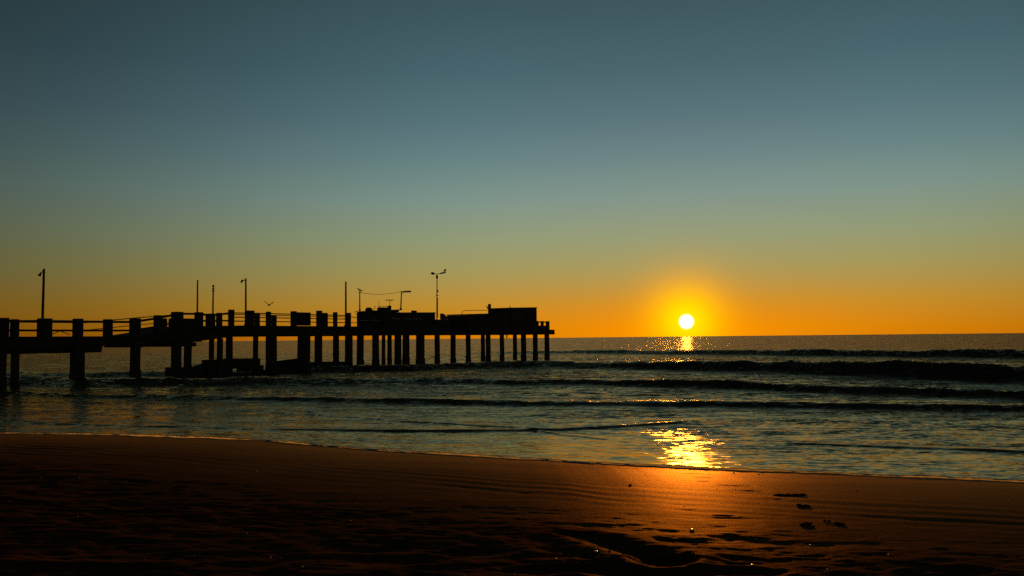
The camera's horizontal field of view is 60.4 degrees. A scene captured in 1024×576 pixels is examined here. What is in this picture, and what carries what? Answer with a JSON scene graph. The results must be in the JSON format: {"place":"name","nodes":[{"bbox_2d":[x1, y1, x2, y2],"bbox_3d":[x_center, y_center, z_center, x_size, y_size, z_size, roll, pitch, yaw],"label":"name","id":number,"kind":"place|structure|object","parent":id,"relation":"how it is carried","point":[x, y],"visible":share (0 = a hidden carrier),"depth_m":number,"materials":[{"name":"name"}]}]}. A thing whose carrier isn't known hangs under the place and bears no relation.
{"place":"outdoors","nodes":[
{"label":"outdoors","id":0,"kind":"place"},
{"bbox_2d":[355,309,435,328],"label":"pier building","id":1,"kind":"structure","parent":0,"point":[374,319],"depth_m":76.85,"materials":[{"name":"metal"}]},
{"bbox_2d":[377,306,387,310],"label":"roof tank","id":2,"kind":"object","parent":1,"relation":"on","point":[379,308],"visible":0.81,"depth_m":76.84,"materials":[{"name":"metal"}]},
{"bbox_2d":[400,291,410,308],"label":"roof lamp","id":3,"kind":"object","parent":1,"relation":"on","point":[401,298],"visible":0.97,"depth_m":78.20,"materials":[{"name":"metal"}]},
{"bbox_2d":[426,315,431,323],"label":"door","id":4,"kind":"structure","parent":1,"relation":"in","point":[428,317],"depth_m":80.93,"materials":[{"name":"black"}]},
{"bbox_2d":[440,313,446,319],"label":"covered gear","id":5,"kind":"object","parent":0,"point":[443,316],"visible":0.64,"depth_m":83.29,"materials":[{"name":"black"}]},
{"bbox_2d":[446,310,510,328],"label":"pier building","id":6,"kind":"structure","parent":0,"point":[485,321],"depth_m":88.32,"materials":[{"name":"metal"}]},
{"bbox_2d":[468,316,473,322],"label":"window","id":7,"kind":"structure","parent":6,"relation":"in","point":[470,318],"depth_m":86.76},
{"bbox_2d":[477,316,483,322],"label":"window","id":8,"kind":"structure","parent":6,"relation":"in","point":[480,319],"depth_m":88.16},
{"bbox_2d":[486,304,536,329],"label":"pier building","id":9,"kind":"structure","parent":0,"point":[523,317],"depth_m":94.67,"materials":[{"name":"metal"}]},
{"bbox_2d":[527,313,530,328],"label":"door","id":10,"kind":"structure","parent":9,"relation":"in","point":[528,314],"depth_m":95.98,"materials":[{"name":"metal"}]},
{"bbox_2d":[0,434,1023,575],"bbox_3d":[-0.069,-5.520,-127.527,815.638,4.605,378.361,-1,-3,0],"label":"beach sand","id":11,"kind":"structure","parent":0,"point":[281,502],"depth_m":8.19,"materials":[{"name":"brown sand"}]},
{"bbox_2d":[775,493,806,496],"bbox_3d":[3.207,2.383,10.124,0.392,0.025,0.166,-1,-3,0],"label":"seaweed","id":12,"kind":"object","parent":11,"relation":"on","point":[801,494],"visible":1,"depth_m":10.11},
{"bbox_2d":[796,504,809,506],"bbox_3d":[3.038,2.266,9.180,0.128,0.024,0.097,-1,-3,0],"label":"seaweed","id":13,"kind":"object","parent":11,"relation":"on","point":[801,505],"visible":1,"depth_m":9.15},
{"bbox_2d":[800,522,812,524],"bbox_3d":[2.641,2.122,7.927,0.148,0.025,0.052,1,-4,-22],"label":"seaweed","id":14,"kind":"object","parent":11,"relation":"on","point":[805,523],"visible":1,"depth_m":7.92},
{"bbox_2d":[0,333,1023,479],"bbox_3d":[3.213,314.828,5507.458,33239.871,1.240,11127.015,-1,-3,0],"label":"sea water","id":15,"kind":"structure","parent":0,"point":[949,405],"depth_m":33.81,"materials":[{"name":"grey liquid"}]},
{"bbox_2d":[0,310,554,387],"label":"pier","id":16,"kind":"structure","parent":15,"relation":"in","point":[178,333],"depth_m":62.62,"materials":[{"name":"wood"}]},
{"bbox_2d":[38,269,44,317],"bbox_3d":[-27.066,0.838,50.606,0.462,3.900,0.300,-1,-3,0],"label":"lamp post","id":17,"kind":"object","parent":16,"relation":"on","point":[43,293],"visible":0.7,"depth_m":50.61,"materials":[{"name":"metal"}]},
{"bbox_2d":[196,280,197,311],"bbox_3d":[-21.328,1.016,59.654,0.203,3.124,0.203,-2,-4,22],"label":"pole","id":18,"kind":"object","parent":16,"relation":"on","point":[197,297],"visible":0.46,"depth_m":59.63,"materials":[{"name":"metal"}]},
{"bbox_2d":[212,285,213,313],"bbox_3d":[-20.642,1.194,60.740,0.203,2.836,0.203,1,-4,-22],"label":"pole","id":19,"kind":"object","parent":16,"relation":"on","point":[213,299],"visible":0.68,"depth_m":60.73,"materials":[{"name":"metal"}]},
{"bbox_2d":[241,278,246,324],"bbox_3d":[-19.240,1.006,63.210,0.522,3.395,0.260,-1,-3,0],"label":"lamp post","id":20,"kind":"object","parent":16,"relation":"on","point":[245,280],"visible":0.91,"depth_m":63.19,"materials":[{"name":"metal"}]},
{"bbox_2d":[344,282,346,325],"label":"pole","id":21,"kind":"object","parent":16,"relation":"on","point":[345,297],"visible":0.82,"depth_m":72.00,"materials":[{"name":"metal"}]},
{"bbox_2d":[431,272,445,318],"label":"twin lamp mast","id":22,"kind":"object","parent":16,"relation":"on","point":[432,273],"visible":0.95,"depth_m":82.43,"materials":[{"name":"metal"}]},
{"bbox_2d":[0,432,1023,482],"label":"swash foam","id":23,"kind":"object","parent":15,"relation":"on","point":[734,469],"visible":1,"depth_m":15.00,"materials":[{"name":"beige"}]},
{"bbox_2d":[0,0,1023,340],"label":"sky","id":24,"kind":"structure","parent":0,"point":[606,168],"materials":[{"name":"blue"}]},
{"bbox_2d":[56,452,1014,575],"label":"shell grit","id":25,"kind":"object","parent":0,"point":[510,530],"visible":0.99,"depth_m":7.81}
]}

